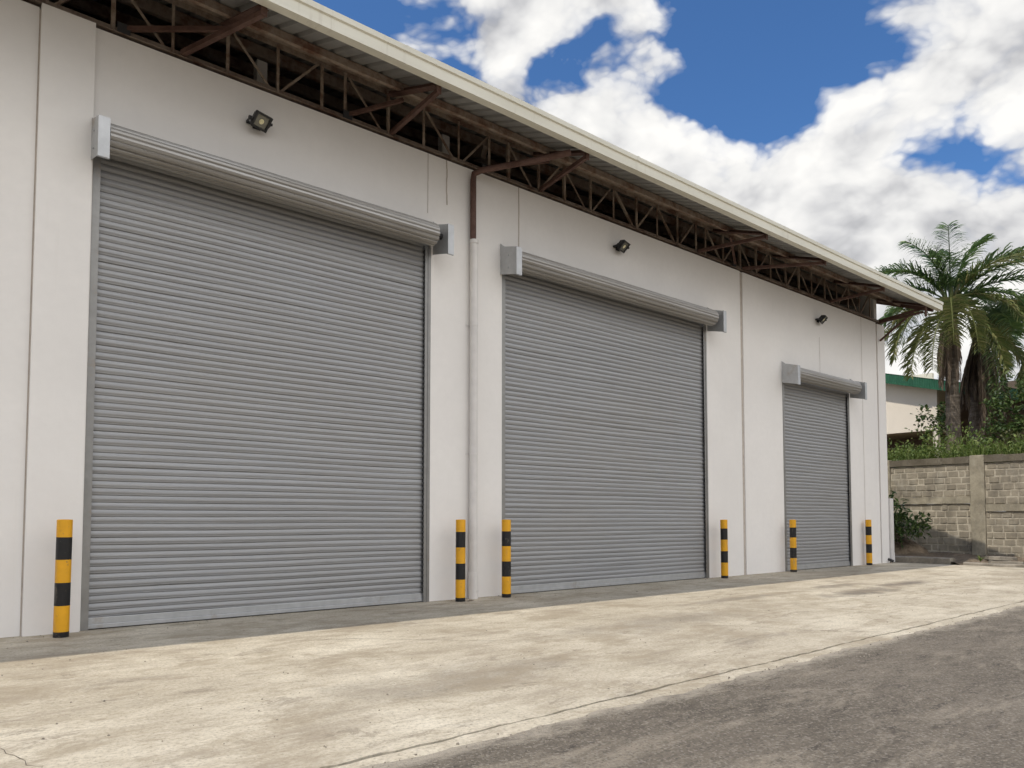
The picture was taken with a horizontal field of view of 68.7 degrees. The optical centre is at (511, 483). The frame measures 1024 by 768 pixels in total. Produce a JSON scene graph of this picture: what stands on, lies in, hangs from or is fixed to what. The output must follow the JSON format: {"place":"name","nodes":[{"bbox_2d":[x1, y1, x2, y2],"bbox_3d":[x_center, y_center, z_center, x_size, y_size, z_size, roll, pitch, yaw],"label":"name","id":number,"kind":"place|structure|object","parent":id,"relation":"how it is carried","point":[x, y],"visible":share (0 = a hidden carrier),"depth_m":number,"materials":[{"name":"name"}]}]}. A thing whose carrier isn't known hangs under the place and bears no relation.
{"place":"outdoors","nodes":[
{"label":"outdoors","id":0,"kind":"place"},
{"bbox_2d":[0,562,1023,767],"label":"concrete apron","id":1,"kind":"object","parent":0,"point":[167,690],"visible":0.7,"depth_m":6.40,"materials":[{"name":"beige concrete"}]},
{"bbox_2d":[53,519,72,637],"bbox_3d":[-4.618,0.974,7.709,0.145,1.203,0.145,2,-3,-23],"label":"bollard","id":2,"kind":"object","parent":1,"relation":"on","point":[62,583],"visible":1,"depth_m":7.66,"materials":[{"name":"yellow metal"}]},
{"bbox_2d":[455,519,465,601],"bbox_3d":[-0.760,1.139,11.067,0.145,1.203,0.145,0,-3,-6],"label":"bollard","id":3,"kind":"object","parent":1,"relation":"on","point":[460,560],"visible":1,"depth_m":11.01,"materials":[{"name":"yellow metal"}]},
{"bbox_2d":[502,519,510,597],"bbox_3d":[-0.089,1.167,11.656,0.145,1.203,0.145,-1,-3,14],"label":"bollard","id":4,"kind":"object","parent":1,"relation":"on","point":[506,558],"visible":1,"depth_m":11.60,"materials":[{"name":"yellow metal"}]},
{"bbox_2d":[720,520,727,577],"bbox_3d":[4.374,1.353,15.449,0.145,1.203,0.145,-2,-3,40],"label":"bollard","id":5,"kind":"object","parent":1,"relation":"on","point":[724,544],"visible":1,"depth_m":15.39,"materials":[{"name":"yellow metal"}]},
{"bbox_2d":[789,520,796,571],"bbox_3d":[6.479,1.442,17.274,0.145,1.203,0.145,0,-3,3],"label":"bollard","id":6,"kind":"object","parent":1,"relation":"on","point":[793,552],"visible":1,"depth_m":17.22,"materials":[{"name":"yellow metal"}]},
{"bbox_2d":[865,520,871,564],"bbox_3d":[9.483,1.571,19.918,0.145,1.203,0.145,0,-3,-1],"label":"bollard","id":7,"kind":"object","parent":1,"relation":"on","point":[868,526],"visible":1,"depth_m":19.86,"materials":[{"name":"yellow metal"}]},
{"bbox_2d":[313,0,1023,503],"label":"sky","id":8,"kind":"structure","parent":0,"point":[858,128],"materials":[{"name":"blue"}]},
{"bbox_2d":[361,605,1023,767],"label":"asphalt yard","id":9,"kind":"structure","parent":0,"point":[848,719],"depth_m":4.52,"materials":[{"name":"grey asphalt"}]},
{"bbox_2d":[1,568,1023,767],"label":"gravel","id":10,"kind":"structure","parent":9,"relation":"on","point":[457,743],"depth_m":5.67,"materials":[{"name":"grey gravel"}]},
{"bbox_2d":[895,552,1023,564],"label":"earth bank","id":11,"kind":"structure","parent":0,"point":[960,559],"depth_m":22.76,"materials":[{"name":"brown soil"}]},
{"bbox_2d":[894,534,928,554],"bbox_3d":[12.129,1.754,25.227,3.200,1.460,3.500,2,-4,-40],"label":"soil mound","id":12,"kind":"object","parent":11,"relation":"on","point":[915,548],"visible":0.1,"depth_m":23.90,"materials":[{"name":"brown soil"}]},
{"bbox_2d":[889,490,933,548],"bbox_3d":[11.971,1.015,24.672,2.210,2.223,3.574,2,-4,-40],"label":"bush","id":13,"kind":"object","parent":12,"relation":"on","point":[899,518],"visible":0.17,"depth_m":23.65,"materials":[{"name":"green plant"}]},
{"bbox_2d":[894,533,929,552],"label":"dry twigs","id":14,"kind":"object","parent":12,"relation":"on","point":[906,542],"visible":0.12,"depth_m":24.24,"materials":[{"name":"brown plant"}]},
{"bbox_2d":[887,453,1023,557],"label":"block wall","id":15,"kind":"structure","parent":11,"relation":"on","point":[987,518],"depth_m":24.15,"materials":[{"name":"concrete"}]},
{"bbox_2d":[984,556,1017,560],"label":"concrete slab","id":16,"kind":"structure","parent":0,"point":[1004,558],"depth_m":20.89,"materials":[{"name":"grey concrete"}]},
{"bbox_2d":[988,560,1023,563],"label":"concrete slab","id":17,"kind":"structure","parent":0,"point":[1005,562],"depth_m":19.68,"materials":[{"name":"grey concrete"}]},
{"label":"hillside","id":18,"kind":"structure","parent":0,"visible":0},
{"bbox_2d":[904,401,945,446],"bbox_3d":[19.440,-2.291,34.368,1.999,2.956,2.086,1,-3,-14],"label":"tree","id":19,"kind":"object","parent":18,"relation":"on","point":[942,418],"visible":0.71,"depth_m":34.33,"materials":[{"name":"green plant"}]},
{"bbox_2d":[909,426,941,458],"bbox_3d":[14.754,-1.151,26.846,1.261,1.767,1.265,2,-4,-40],"label":"climbing plant","id":20,"kind":"object","parent":18,"relation":"on","point":[926,434],"visible":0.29,"depth_m":26.70,"materials":[{"name":"green plant"}]},
{"bbox_2d":[875,220,1023,454],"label":"palm tree","id":21,"kind":"object","parent":18,"relation":"on","point":[956,301],"visible":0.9,"depth_m":29.59,"materials":[{"name":"green plant"}]},
{"bbox_2d":[885,373,1023,459],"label":"house","id":22,"kind":"structure","parent":18,"relation":"on","point":[904,399],"depth_m":37.25,"materials":[{"name":"paint"}]},
{"bbox_2d":[887,420,1023,467],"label":"undergrowth","id":23,"kind":"object","parent":18,"relation":"on","point":[953,446],"visible":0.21,"depth_m":26.07,"materials":[{"name":"green plant"}]},
{"bbox_2d":[959,292,1023,449],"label":"palm tree","id":24,"kind":"object","parent":18,"relation":"on","point":[980,373],"visible":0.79,"depth_m":30.61,"materials":[{"name":"green plant"}]},
{"bbox_2d":[969,370,1023,449],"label":"shrub","id":25,"kind":"object","parent":18,"relation":"on","point":[1017,427],"visible":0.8,"depth_m":27.37,"materials":[{"name":"green plant"}]},
{"bbox_2d":[993,424,1023,453],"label":"shrub","id":26,"kind":"object","parent":18,"relation":"on","point":[1011,435],"visible":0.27,"depth_m":25.45,"materials":[{"name":"green plant"}]},
{"label":"ground","id":27,"kind":"structure","parent":0,"visible":0},
{"bbox_2d":[0,0,943,637],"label":"warehouse","id":28,"kind":"structure","parent":27,"relation":"on","point":[370,316],"depth_m":10.52,"materials":[{"name":"white paint"}]},
{"bbox_2d":[246,110,272,132],"bbox_3d":[-3.181,-4.575,9.476,0.302,0.194,0.272,2,-4,-40],"label":"floodlight","id":29,"kind":"object","parent":28,"relation":"attached to","point":[259,121],"visible":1,"depth_m":9.45,"materials":[{"name":"black metal"}]},
{"bbox_2d":[80,115,453,630],"bbox_3d":[-2.814,-1.180,9.608,4.697,5.695,0.517,2,-4,-40],"label":"roller door","id":30,"kind":"structure","parent":28,"relation":"in","point":[257,437],"depth_m":9.39,"materials":[{"name":"metal"}]},
{"bbox_2d":[500,244,726,593],"bbox_3d":[2.088,-0.967,13.757,5.747,5.675,0.517,2,-4,-40],"label":"roller door","id":31,"kind":"structure","parent":28,"relation":"in","point":[605,438],"depth_m":13.56,"materials":[{"name":"metal"}]},
{"bbox_2d":[613,240,630,252],"bbox_3d":[2.060,-4.398,13.915,0.302,0.194,0.272,2,-4,-40],"label":"floodlight","id":32,"kind":"object","parent":28,"relation":"attached to","point":[622,246],"visible":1,"depth_m":13.88,"materials":[{"name":"black metal"}]},
{"bbox_2d":[815,315,827,323],"bbox_3d":[7.781,-4.101,18.771,0.302,0.194,0.272,2,-4,-40],"label":"floodlight","id":33,"kind":"object","parent":28,"relation":"attached to","point":[821,319],"visible":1,"depth_m":18.72,"materials":[{"name":"black metal"}]},
{"bbox_2d":[782,362,866,570],"bbox_3d":[7.771,-0.362,18.550,3.507,4.935,0.517,2,-4,-40],"label":"roller door","id":34,"kind":"structure","parent":28,"relation":"in","point":[816,414],"depth_m":18.62,"materials":[{"name":"metal"}]},
{"bbox_2d":[332,602,1023,767],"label":"concrete edge strip","id":35,"kind":"object","parent":27,"relation":"on","point":[529,724],"visible":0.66,"depth_m":4.97,"materials":[{"name":"beige concrete"}]},
{"bbox_2d":[895,556,1023,567],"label":"kerb","id":36,"kind":"structure","parent":27,"relation":"on","point":[924,560],"depth_m":20.32,"materials":[{"name":"concrete"}]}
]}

